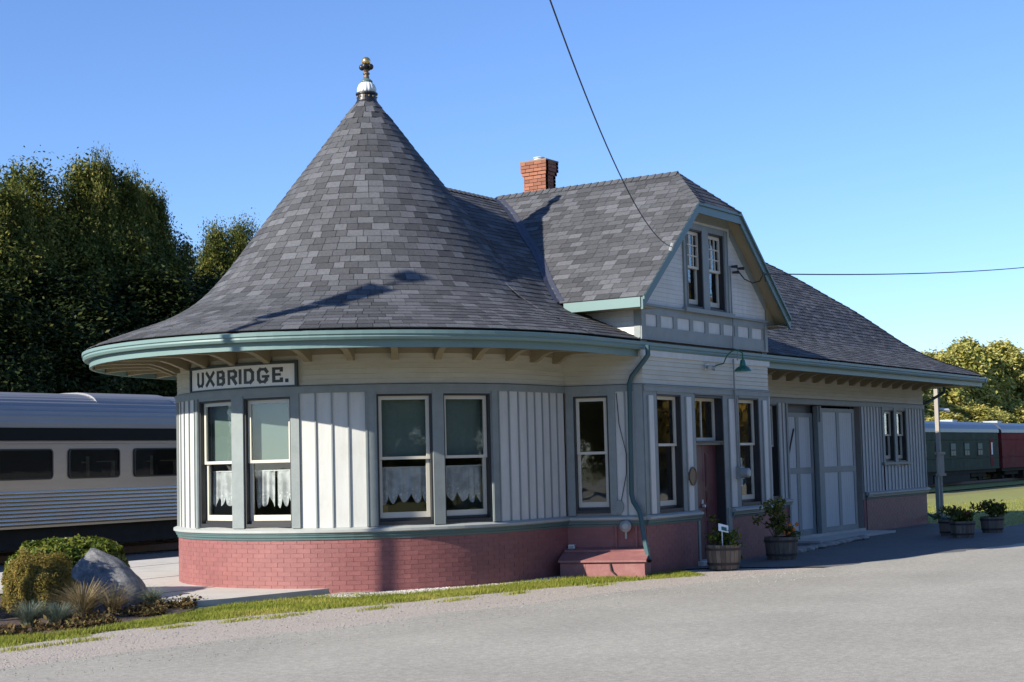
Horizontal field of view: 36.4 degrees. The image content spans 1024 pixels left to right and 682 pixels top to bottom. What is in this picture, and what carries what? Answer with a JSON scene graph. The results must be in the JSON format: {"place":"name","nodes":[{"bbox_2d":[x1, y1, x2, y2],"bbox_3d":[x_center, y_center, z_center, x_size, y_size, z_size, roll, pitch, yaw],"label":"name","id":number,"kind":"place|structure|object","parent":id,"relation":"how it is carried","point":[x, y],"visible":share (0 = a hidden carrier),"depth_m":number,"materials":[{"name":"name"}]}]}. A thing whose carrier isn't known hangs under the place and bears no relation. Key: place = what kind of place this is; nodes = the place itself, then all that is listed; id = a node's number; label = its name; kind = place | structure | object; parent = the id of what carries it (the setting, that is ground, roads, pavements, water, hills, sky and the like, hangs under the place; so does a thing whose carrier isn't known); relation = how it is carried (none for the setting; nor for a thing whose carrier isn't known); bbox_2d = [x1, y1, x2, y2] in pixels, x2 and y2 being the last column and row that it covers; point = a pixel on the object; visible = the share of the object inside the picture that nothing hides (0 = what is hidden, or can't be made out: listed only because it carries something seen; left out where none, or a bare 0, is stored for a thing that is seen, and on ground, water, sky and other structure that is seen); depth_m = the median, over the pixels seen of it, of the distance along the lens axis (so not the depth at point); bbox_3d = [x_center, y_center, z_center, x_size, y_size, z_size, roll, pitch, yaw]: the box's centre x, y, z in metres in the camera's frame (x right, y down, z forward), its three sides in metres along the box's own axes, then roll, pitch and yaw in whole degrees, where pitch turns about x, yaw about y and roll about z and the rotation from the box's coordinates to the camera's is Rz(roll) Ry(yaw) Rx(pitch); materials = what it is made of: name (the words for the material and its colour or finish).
{"place":"outdoors","nodes":[
{"label":"outdoors","id":0,"kind":"place"},
{"bbox_2d":[0,543,1023,681],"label":"road","id":1,"kind":"structure","parent":0,"point":[950,617],"depth_m":15.86,"materials":[{"name":"asphalt"}]},
{"bbox_2d":[0,477,1023,646],"bbox_3d":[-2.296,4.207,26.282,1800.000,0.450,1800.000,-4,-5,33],"label":"ground","id":2,"kind":"structure","parent":0,"point":[930,495],"depth_m":85.82,"materials":[{"name":"plant"}]},
{"bbox_2d":[0,173,43,305],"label":"slender tree","id":3,"kind":"object","parent":2,"relation":"on","point":[25,211],"visible":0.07,"depth_m":51.69,"materials":[{"name":"green plant"}]},
{"bbox_2d":[0,262,81,551],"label":"cedar tree","id":4,"kind":"object","parent":2,"relation":"on","point":[13,378],"visible":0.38,"depth_m":46.87,"materials":[{"name":"green plant"}]},
{"bbox_2d":[0,166,94,392],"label":"broadleaf tree","id":5,"kind":"object","parent":2,"relation":"on","point":[17,254],"visible":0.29,"depth_m":49.91,"materials":[{"name":"green plant"}]},
{"bbox_2d":[0,145,106,354],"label":"broadleaf tree","id":6,"kind":"object","parent":2,"relation":"on","point":[49,229],"visible":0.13,"depth_m":53.06,"materials":[{"name":"green plant"}]},
{"bbox_2d":[0,258,150,394],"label":"cedar tree","id":7,"kind":"object","parent":2,"relation":"on","point":[75,314],"visible":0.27,"depth_m":49.13,"materials":[{"name":"green plant"}]},
{"bbox_2d":[0,551,178,571],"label":"ballast bed","id":8,"kind":"object","parent":2,"relation":"on","point":[154,555],"depth_m":39.90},
{"bbox_2d":[0,477,1023,565],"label":"railway track","id":9,"kind":"structure","parent":8,"relation":"on","point":[150,547],"depth_m":42.26,"materials":[{"name":"metal"}]},
{"bbox_2d":[0,392,178,550],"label":"passenger car","id":10,"kind":"object","parent":9,"relation":"on","point":[104,465],"visible":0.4,"depth_m":39.26,"materials":[{"name":"silver metal"}]},
{"bbox_2d":[925,419,998,484],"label":"heritage coach","id":11,"kind":"object","parent":9,"relation":"on","point":[970,449],"visible":0.43,"depth_m":98.22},
{"bbox_2d":[950,443,955,456],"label":"window","id":12,"kind":"structure","parent":11,"relation":"in","point":[952,445],"depth_m":96.23,"materials":[{"name":"glass"}]},
{"bbox_2d":[964,442,969,455],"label":"window","id":13,"kind":"structure","parent":11,"relation":"in","point":[966,444],"depth_m":98.60,"materials":[{"name":"glass"}]},
{"bbox_2d":[977,442,982,455],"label":"window","id":14,"kind":"structure","parent":11,"relation":"in","point":[979,444],"depth_m":100.86,"materials":[{"name":"glass"}]},
{"bbox_2d":[990,440,993,465],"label":"door","id":15,"kind":"structure","parent":11,"relation":"in","point":[991,441],"depth_m":103.00,"materials":[{"name":"red paint"}]},
{"bbox_2d":[982,421,1023,478],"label":"heritage coach","id":16,"kind":"object","parent":9,"relation":"on","point":[1011,448],"visible":0.58,"depth_m":107.32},
{"bbox_2d":[70,141,124,313],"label":"slender tree","id":17,"kind":"object","parent":2,"relation":"on","point":[104,170],"visible":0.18,"depth_m":54.50,"materials":[{"name":"green plant"}]},
{"bbox_2d":[0,596,195,635],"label":"garden bed","id":18,"kind":"object","parent":2,"relation":"on","point":[4,620],"visible":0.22,"depth_m":20.18,"materials":[{"name":"brown soil"}]},
{"bbox_2d":[0,598,50,626],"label":"grass clump","id":19,"kind":"object","parent":18,"relation":"on","point":[31,612],"visible":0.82,"depth_m":18.98,"materials":[{"name":"plant"}]},
{"bbox_2d":[0,547,80,613],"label":"bronze shrub","id":20,"kind":"object","parent":18,"relation":"on","point":[44,569],"visible":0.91,"depth_m":20.32,"materials":[{"name":"green plant"}]},
{"bbox_2d":[36,601,88,625],"bbox_3d":[-5.548,3.323,19.068,0.770,0.317,0.798,-4,-5,33],"label":"grass clump","id":21,"kind":"object","parent":18,"relation":"on","point":[57,614],"visible":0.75,"depth_m":18.98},
{"bbox_2d":[1,533,130,598],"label":"clipped shrub","id":22,"kind":"object","parent":18,"relation":"on","point":[75,549],"visible":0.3,"depth_m":22.51,"materials":[{"name":"green plant"}]},
{"bbox_2d":[35,578,126,617],"bbox_3d":[-5.463,3.268,19.855,1.322,0.544,1.298,-4,-5,33],"label":"grass clump","id":23,"kind":"object","parent":18,"relation":"on","point":[84,601],"visible":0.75,"depth_m":19.76,"materials":[{"name":"plant"}]},
{"bbox_2d":[0,594,207,635],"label":"ground cover","id":24,"kind":"object","parent":18,"relation":"on","point":[154,608],"visible":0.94,"depth_m":19.29,"materials":[{"name":"brown plant"}]},
{"bbox_2d":[71,548,148,606],"bbox_3d":[-5.706,3.470,22.176,1.288,1.054,0.988,-1,-4,-2],"label":"boulder","id":25,"kind":"object","parent":18,"relation":"on","point":[92,564],"visible":0.34,"depth_m":21.90,"materials":[{"name":"stone"}]},
{"bbox_2d":[89,581,157,612],"bbox_3d":[-5.291,3.382,20.721,1.418,0.442,1.301,-4,-5,33],"label":"grass clump","id":26,"kind":"object","parent":18,"relation":"on","point":[115,603],"visible":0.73,"depth_m":20.62,"materials":[{"name":"plant"}]},
{"bbox_2d":[135,586,168,603],"bbox_3d":[-5.028,3.536,21.711,0.706,0.276,0.703,-4,-5,33],"label":"grass clump","id":27,"kind":"object","parent":18,"relation":"on","point":[151,596],"visible":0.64,"depth_m":21.62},
{"bbox_2d":[49,147,160,383],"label":"broadleaf tree","id":28,"kind":"object","parent":2,"relation":"on","point":[132,244],"visible":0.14,"depth_m":54.49,"materials":[{"name":"green plant"}]},
{"bbox_2d":[116,160,157,276],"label":"slender tree","id":29,"kind":"object","parent":2,"relation":"on","point":[140,211],"visible":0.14,"depth_m":56.25,"materials":[{"name":"green plant"}]},
{"bbox_2d":[83,258,208,540],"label":"cedar tree","id":30,"kind":"object","parent":2,"relation":"on","point":[157,294],"visible":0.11,"depth_m":52.87,"materials":[{"name":"green plant"}]},
{"bbox_2d":[114,170,182,306],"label":"broadleaf tree","id":31,"kind":"object","parent":2,"relation":"on","point":[151,219],"visible":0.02,"depth_m":56.92,"materials":[{"name":"green plant"}]},
{"bbox_2d":[148,181,176,302],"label":"slender tree","id":32,"kind":"object","parent":2,"relation":"on","point":[162,216],"visible":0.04,"depth_m":57.88,"materials":[{"name":"green plant"}]},
{"bbox_2d":[0,557,328,606],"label":"platform","id":33,"kind":"structure","parent":2,"relation":"on","point":[162,574],"depth_m":23.27,"materials":[{"name":"concrete"}]},
{"bbox_2d":[138,178,203,291],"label":"broadleaf tree","id":34,"kind":"object","parent":2,"relation":"on","point":[186,254],"visible":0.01,"depth_m":58.41,"materials":[{"name":"green plant"}]},
{"bbox_2d":[183,261,231,299],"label":"cedar tree","id":35,"kind":"object","parent":2,"relation":"on","point":[209,284],"visible":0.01,"depth_m":56.82,"materials":[{"name":"green plant"}]},
{"bbox_2d":[192,216,239,281],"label":"broadleaf tree","id":36,"kind":"object","parent":2,"relation":"on","point":[217,246],"visible":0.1,"depth_m":63.72,"materials":[{"name":"green plant"}]},
{"bbox_2d":[226,207,260,258],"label":"broadleaf tree","id":37,"kind":"object","parent":2,"relation":"on","point":[243,236],"depth_m":65.76,"materials":[{"name":"green plant"}]},
{"bbox_2d":[0,569,705,652],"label":"verge grass","id":38,"kind":"structure","parent":2,"relation":"on","point":[300,604],"depth_m":20.96,"materials":[{"name":"plant"}]},
{"bbox_2d":[328,590,398,594],"bbox_3d":[-0.727,3.722,23.712,4.827,0.001,1.120,2,-5,-34],"label":"pebble strip","id":39,"kind":"object","parent":2,"relation":"on","point":[354,592],"visible":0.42,"depth_m":22.95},
{"bbox_2d":[0,567,825,667],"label":"gravel shoulder","id":40,"kind":"object","parent":2,"relation":"on","point":[156,643],"visible":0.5,"depth_m":18.90},
{"bbox_2d":[0,570,866,681],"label":"loose pebbles","id":41,"kind":"object","parent":40,"relation":"on","point":[435,588],"visible":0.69,"depth_m":19.98,"materials":[{"name":"gravel"}]},
{"bbox_2d":[705,543,741,569],"bbox_3d":[3.495,3.559,25.749,0.607,0.400,0.610,-4,-5,33],"label":"barrel planter","id":42,"kind":"object","parent":40,"relation":"on","point":[724,557],"visible":0.98,"depth_m":25.51,"materials":[{"name":"brown wood"}]},
{"bbox_2d":[708,514,721,544],"bbox_3d":[3.356,3.158,25.738,0.239,0.597,0.228,-1,-5,-10],"label":"upright plant","id":43,"kind":"object","parent":42,"relation":"on","point":[712,520],"visible":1,"depth_m":25.70,"materials":[{"name":"green plant"}]},
{"bbox_2d":[703,527,740,546],"bbox_3d":[3.466,3.264,25.766,0.649,0.389,0.755,-1,-4,-4],"label":"trailing plant","id":44,"kind":"object","parent":42,"relation":"in","point":[730,537],"visible":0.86,"depth_m":25.66,"materials":[{"name":"green plant"}]},
{"bbox_2d":[718,523,728,544],"bbox_3d":[3.470,3.209,25.570,0.170,0.440,0.035,-1,-4,-4],"label":"plant label","id":45,"kind":"object","parent":42,"relation":"in","point":[722,528],"visible":1,"depth_m":25.57,"materials":[{"name":"white plastic"}]},
{"bbox_2d":[82,57,986,593],"bbox_3d":[1.935,-0.040,32.884,9.318,9.028,25.092,-4,-5,33],"label":"train station","id":46,"kind":"object","parent":2,"relation":"on","point":[542,349],"visible":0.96,"depth_m":25.28,"materials":[{"name":"paint"}]},
{"bbox_2d":[199,399,231,527],"bbox_3d":[-4.493,1.894,24.142,0.873,1.960,0.215,-6,-6,43],"label":"window","id":47,"kind":"structure","parent":46,"relation":"in","point":[221,409],"depth_m":24.35,"materials":[{"name":"grey paint"}]},
{"bbox_2d":[213,471,231,506],"bbox_3d":[-4.396,2.307,24.202,0.793,0.579,0.059,-6,-6,44],"label":"lace curtain","id":48,"kind":"object","parent":46,"relation":"hanging from","point":[222,485],"visible":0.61,"depth_m":24.30,"materials":[{"name":"white fabric"}]},
{"bbox_2d":[189,360,298,392],"bbox_3d":[-4.191,0.550,23.897,2.267,0.394,0.280,-4,-5,33],"label":"station sign","id":49,"kind":"object","parent":46,"relation":"attached to","point":[249,375],"visible":1,"depth_m":23.68,"materials":[{"name":"white wood"}]},
{"bbox_2d":[244,397,291,527],"bbox_3d":[-3.635,1.828,23.577,0.851,1.960,0.215,-3,-5,23],"label":"window","id":50,"kind":"structure","parent":46,"relation":"in","point":[272,432],"depth_m":23.68,"materials":[{"name":"grey paint"}]},
{"bbox_2d":[254,469,290,507],"bbox_3d":[-3.574,2.244,23.661,0.771,0.579,0.061,-3,-5,23],"label":"lace curtain","id":51,"kind":"object","parent":46,"relation":"hanging from","point":[265,484],"visible":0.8,"depth_m":23.71,"materials":[{"name":"white fabric"}]},
{"bbox_2d":[382,466,425,504],"bbox_3d":[-1.647,2.182,23.530,0.784,0.573,0.059,0,-5,-17],"label":"lace curtain","id":52,"kind":"object","parent":46,"relation":"hanging from","point":[405,482],"visible":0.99,"depth_m":23.54,"materials":[{"name":"white fabric"}]},
{"bbox_2d":[376,393,433,524],"bbox_3d":[-1.624,1.767,23.440,0.864,1.960,0.215,0,-5,-15],"label":"window","id":53,"kind":"structure","parent":46,"relation":"in","point":[404,421],"depth_m":23.52,"materials":[{"name":"grey paint"}]},
{"bbox_2d":[446,465,481,501],"bbox_3d":[-0.788,2.194,23.911,0.780,0.580,0.058,1,-5,-32],"label":"lace curtain","id":54,"kind":"object","parent":46,"relation":"hanging from","point":[464,481],"visible":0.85,"depth_m":23.95,"materials":[{"name":"white fabric"}]},
{"bbox_2d":[443,393,492,522],"bbox_3d":[-0.730,1.775,23.837,0.859,1.960,0.215,1,-5,-33],"label":"window","id":55,"kind":"structure","parent":46,"relation":"in","point":[462,411],"depth_m":23.97,"materials":[{"name":"grey paint"}]},
{"bbox_2d":[573,396,610,513],"bbox_3d":[1.324,1.855,25.532,0.595,1.920,0.190,-2,-5,13],"label":"window","id":56,"kind":"structure","parent":46,"relation":"in","point":[581,507],"depth_m":25.50,"materials":[{"name":"grey paint"}]},
{"bbox_2d":[549,0,671,246],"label":"overhead wire","id":57,"kind":"object","parent":46,"relation":"hanging from","point":[594,115],"visible":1,"depth_m":14.84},
{"bbox_2d":[615,500,623,514],"bbox_3d":[1.744,2.697,25.262,0.140,0.240,0.050,-2,-5,13],"label":"oval junction box","id":58,"kind":"object","parent":46,"relation":"on","point":[619,506],"visible":1,"depth_m":25.24,"materials":[{"name":"grey paint"}]},
{"bbox_2d":[620,520,630,538],"bbox_3d":[1.832,3.038,25.136,0.187,0.295,0.110,-2,-5,13],"label":"gas regulator","id":59,"kind":"object","parent":46,"relation":"attached to","point":[625,526],"visible":1,"depth_m":25.10,"materials":[{"name":"grey metal"}]},
{"bbox_2d":[656,394,683,512],"bbox_3d":[2.551,1.865,26.052,0.220,1.960,0.890,-4,-5,33],"label":"window","id":60,"kind":"structure","parent":46,"relation":"in","point":[677,502],"depth_m":26.35,"materials":[{"name":"grey paint"}]},
{"bbox_2d":[688,467,696,485],"bbox_3d":[3.075,2.301,26.537,0.045,0.324,0.274,-4,-5,33],"label":"oval plaque","id":61,"kind":"object","parent":46,"relation":"attached to","point":[692,474],"visible":1,"depth_m":26.52,"materials":[{"name":"brown metal"}]},
{"bbox_2d":[687,229,703,308],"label":"window","id":62,"kind":"structure","parent":46,"relation":"in","point":[696,247],"depth_m":27.42,"materials":[{"name":"grey paint"}]},
{"bbox_2d":[696,445,705,558],"bbox_3d":[3.211,2.800,27.038,0.100,1.976,0.529,-4,-5,33],"label":"door frame","id":63,"kind":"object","parent":46,"relation":"in","point":[701,505],"depth_m":27.17,"materials":[{"name":"red paint"}]},
{"bbox_2d":[694,395,723,442],"bbox_3d":[3.337,1.375,27.363,0.285,0.820,1.130,-4,-5,33],"label":"window","id":64,"kind":"structure","parent":46,"relation":"in","point":[715,403],"depth_m":27.75,"materials":[{"name":"grey paint"}]},
{"bbox_2d":[702,445,717,558],"bbox_3d":[3.488,2.829,27.495,0.055,1.976,0.529,-4,-5,33],"label":"door","id":65,"kind":"structure","parent":46,"relation":"in","point":[708,451],"depth_m":27.46,"materials":[{"name":"red paint"}]},
{"bbox_2d":[705,364,715,370],"bbox_3d":[3.459,0.462,27.248,0.154,0.123,0.275,-4,-5,33],"label":"floodlight","id":66,"kind":"object","parent":46,"relation":"attached to","point":[708,367],"visible":1,"depth_m":27.22,"materials":[{"name":"white paint"}]},
{"bbox_2d":[708,233,724,311],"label":"window","id":67,"kind":"structure","parent":46,"relation":"in","point":[717,241],"depth_m":28.13,"materials":[{"name":"grey paint"}]},
{"bbox_2d":[715,349,751,371],"bbox_3d":[3.912,0.346,27.519,0.657,0.397,0.310,-4,-5,33],"label":"gooseneck lamp","id":68,"kind":"object","parent":46,"relation":"attached to","point":[742,367],"visible":1,"depth_m":27.38,"materials":[{"name":"green metal"}]},
{"bbox_2d":[736,467,750,478],"bbox_3d":[4.157,2.366,27.978,0.240,0.220,0.177,-4,-5,33],"label":"electric meter","id":69,"kind":"object","parent":46,"relation":"attached to","point":[742,473],"visible":1,"depth_m":27.92,"materials":[{"name":"grey paint"}]},
{"bbox_2d":[738,398,761,505],"bbox_3d":[4.276,2.024,28.653,0.220,1.960,0.900,-4,-5,33],"label":"window","id":70,"kind":"structure","parent":46,"relation":"in","point":[755,496],"depth_m":28.96,"materials":[{"name":"grey paint"}]},
{"bbox_2d":[770,404,779,498],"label":"window","id":71,"kind":"structure","parent":46,"relation":"in","point":[773,411],"depth_m":32.60,"materials":[{"name":"grey paint"}]},
{"bbox_2d":[788,413,816,535],"bbox_3d":[6.213,2.884,33.817,0.025,2.650,1.718,-4,-5,33],"label":"freight door","id":72,"kind":"structure","parent":46,"relation":"in","point":[802,476],"depth_m":34.02,"materials":[{"name":"grey paint"}]},
{"bbox_2d":[821,408,858,532],"bbox_3d":[7.456,2.927,35.536,0.025,2.770,2.040,-4,-5,33],"label":"freight door","id":73,"kind":"structure","parent":46,"relation":"in","point":[837,425],"depth_m":35.53,"materials":[{"name":"grey paint"}]},
{"bbox_2d":[884,410,894,461],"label":"window","id":74,"kind":"structure","parent":46,"relation":"in","point":[890,457],"depth_m":38.43,"materials":[{"name":"grey paint"}]},
{"bbox_2d":[762,267,1023,274],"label":"overhead wire","id":75,"kind":"object","parent":46,"relation":"attached to","point":[882,274],"visible":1,"depth_m":34.26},
{"bbox_2d":[896,410,906,461],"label":"window","id":76,"kind":"structure","parent":46,"relation":"in","point":[902,456],"depth_m":39.14,"materials":[{"name":"grey paint"}]},
{"bbox_2d":[558,546,650,578],"bbox_3d":[1.491,3.570,24.954,1.410,0.505,0.640,-2,-5,13],"label":"cellar hatch","id":77,"kind":"object","parent":2,"relation":"on","point":[580,561],"visible":0.82,"depth_m":24.75,"materials":[{"name":"red paint"}]},
{"bbox_2d":[681,523,1023,568],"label":"apron","id":78,"kind":"object","parent":2,"relation":"on","point":[914,540],"visible":0.57,"depth_m":30.35,"materials":[{"name":"concrete"}]},
{"bbox_2d":[764,536,797,559],"bbox_3d":[4.794,3.684,27.763,0.607,0.400,0.610,-4,-5,33],"label":"barrel planter","id":79,"kind":"object","parent":78,"relation":"on","point":[780,548],"visible":0.99,"depth_m":27.53,"materials":[{"name":"brown wood"}]},
{"bbox_2d":[752,496,790,536],"bbox_3d":[4.694,3.152,27.769,0.647,0.800,0.849,-4,-5,33],"label":"potted shrub","id":80,"kind":"object","parent":79,"relation":"on","point":[777,523],"visible":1,"depth_m":27.68,"materials":[{"name":"green plant"}]},
{"bbox_2d":[778,522,803,538],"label":"marigolds","id":81,"kind":"object","parent":79,"relation":"in","point":[789,531],"visible":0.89,"depth_m":27.80,"materials":[{"name":"green plant"}]},
{"bbox_2d":[820,541,835,546],"bbox_3d":[6.318,4.078,31.219,0.315,0.139,0.433,-3,-5,16],"label":"edging stone","id":82,"kind":"object","parent":78,"relation":"on","point":[829,544],"visible":0.67,"depth_m":31.10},
{"bbox_2d":[798,530,895,542],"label":"step","id":83,"kind":"structure","parent":78,"relation":"on","point":[821,539],"depth_m":34.35,"materials":[{"name":"concrete"}]},
{"bbox_2d":[938,519,951,535],"bbox_3d":[9.625,4.087,34.195,0.535,0.352,0.538,-4,-5,33],"label":"barrel planter","id":84,"kind":"object","parent":78,"relation":"on","point":[944,527],"visible":0.56,"depth_m":34.03,"materials":[{"name":"brown wood"}]},
{"bbox_2d":[932,505,959,519],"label":"potted flowers","id":85,"kind":"object","parent":84,"relation":"on","point":[945,512],"visible":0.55,"depth_m":34.20,"materials":[{"name":"green plant"}]},
{"bbox_2d":[949,520,974,537],"bbox_3d":[9.608,4.014,33.249,0.535,0.352,0.538,-4,-5,33],"label":"barrel planter","id":86,"kind":"object","parent":78,"relation":"on","point":[962,529],"visible":0.99,"depth_m":33.04,"materials":[{"name":"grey wood"}]},
{"bbox_2d":[943,506,977,520],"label":"potted flowers","id":87,"kind":"object","parent":86,"relation":"in","point":[961,515],"visible":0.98,"depth_m":33.16,"materials":[{"name":"green plant"}]},
{"bbox_2d":[979,516,1003,532],"bbox_3d":[10.792,4.124,35.052,0.535,0.352,0.538,-4,-5,33],"label":"barrel planter","id":88,"kind":"object","parent":78,"relation":"on","point":[994,524],"visible":1,"depth_m":34.85,"materials":[{"name":"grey wood"}]},
{"bbox_2d":[969,499,1007,516],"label":"potted flowers","id":89,"kind":"object","parent":88,"relation":"on","point":[994,509],"visible":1,"depth_m":34.98,"materials":[{"name":"green plant"}]},
{"bbox_2d":[922,389,934,417],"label":"broadleaf tree","id":90,"kind":"object","parent":2,"relation":"on","point":[928,407],"visible":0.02,"depth_m":128.48,"materials":[{"name":"green plant"}]},
{"bbox_2d":[925,414,945,420],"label":"shrubby tree","id":91,"kind":"object","parent":2,"relation":"on","point":[929,418],"depth_m":123.46,"materials":[{"name":"green plant"}]},
{"bbox_2d":[919,346,975,410],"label":"broadleaf tree","id":92,"kind":"object","parent":2,"relation":"on","point":[958,397],"visible":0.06,"depth_m":139.03,"materials":[{"name":"green plant"}]},
{"bbox_2d":[931,410,971,421],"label":"shrubby tree","id":93,"kind":"object","parent":2,"relation":"on","point":[949,415],"visible":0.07,"depth_m":128.04,"materials":[{"name":"green plant"}]},
{"bbox_2d":[942,339,1005,409],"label":"broadleaf tree","id":94,"kind":"object","parent":2,"relation":"on","point":[985,393],"visible":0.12,"depth_m":144.39,"materials":[{"name":"green plant"}]},
{"bbox_2d":[929,479,1023,491],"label":"grassy track bed","id":95,"kind":"object","parent":2,"relation":"on","point":[977,485],"depth_m":98.33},
{"bbox_2d":[942,331,1012,405],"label":"broadleaf tree","id":96,"kind":"object","parent":2,"relation":"on","point":[1000,380],"visible":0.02,"depth_m":150.49,"materials":[{"name":"green plant"}]},
{"bbox_2d":[949,403,1007,477],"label":"shrubby tree","id":97,"kind":"object","parent":2,"relation":"on","point":[975,413],"visible":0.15,"depth_m":133.62,"materials":[{"name":"green plant"}]},
{"bbox_2d":[981,337,1023,406],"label":"broadleaf tree","id":98,"kind":"object","parent":2,"relation":"on","point":[1011,364],"visible":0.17,"depth_m":153.44,"materials":[{"name":"green plant"}]},
{"bbox_2d":[989,406,1017,422],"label":"shrubby tree","id":99,"kind":"object","parent":2,"relation":"on","point":[1006,415],"visible":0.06,"depth_m":138.80,"materials":[{"name":"green plant"}]},
{"bbox_2d":[985,335,1023,395],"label":"broadleaf tree","id":100,"kind":"object","parent":2,"relation":"on","point":[1008,342],"visible":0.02,"depth_m":161.78,"materials":[{"name":"green plant"}]},
{"bbox_2d":[999,403,1023,422],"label":"shrubby tree","id":101,"kind":"object","parent":2,"relation":"on","point":[1017,411],"visible":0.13,"depth_m":144.26,"materials":[{"name":"green plant"}]},
{"bbox_2d":[0,0,1023,353],"label":"sky","id":102,"kind":"structure","parent":0,"point":[846,136],"materials":[{"name":"blue"}]},
{"bbox_2d":[927,488,1023,528],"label":"lawn","id":103,"kind":"structure","parent":0,"point":[1011,495],"depth_m":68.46,"materials":[{"name":"plant"}]},
{"bbox_2d":[933,389,948,516],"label":"timber post","id":104,"kind":"object","parent":103,"relation":"on","point":[939,454],"visible":0.9,"depth_m":44.75,"materials":[{"name":"grey wood"}]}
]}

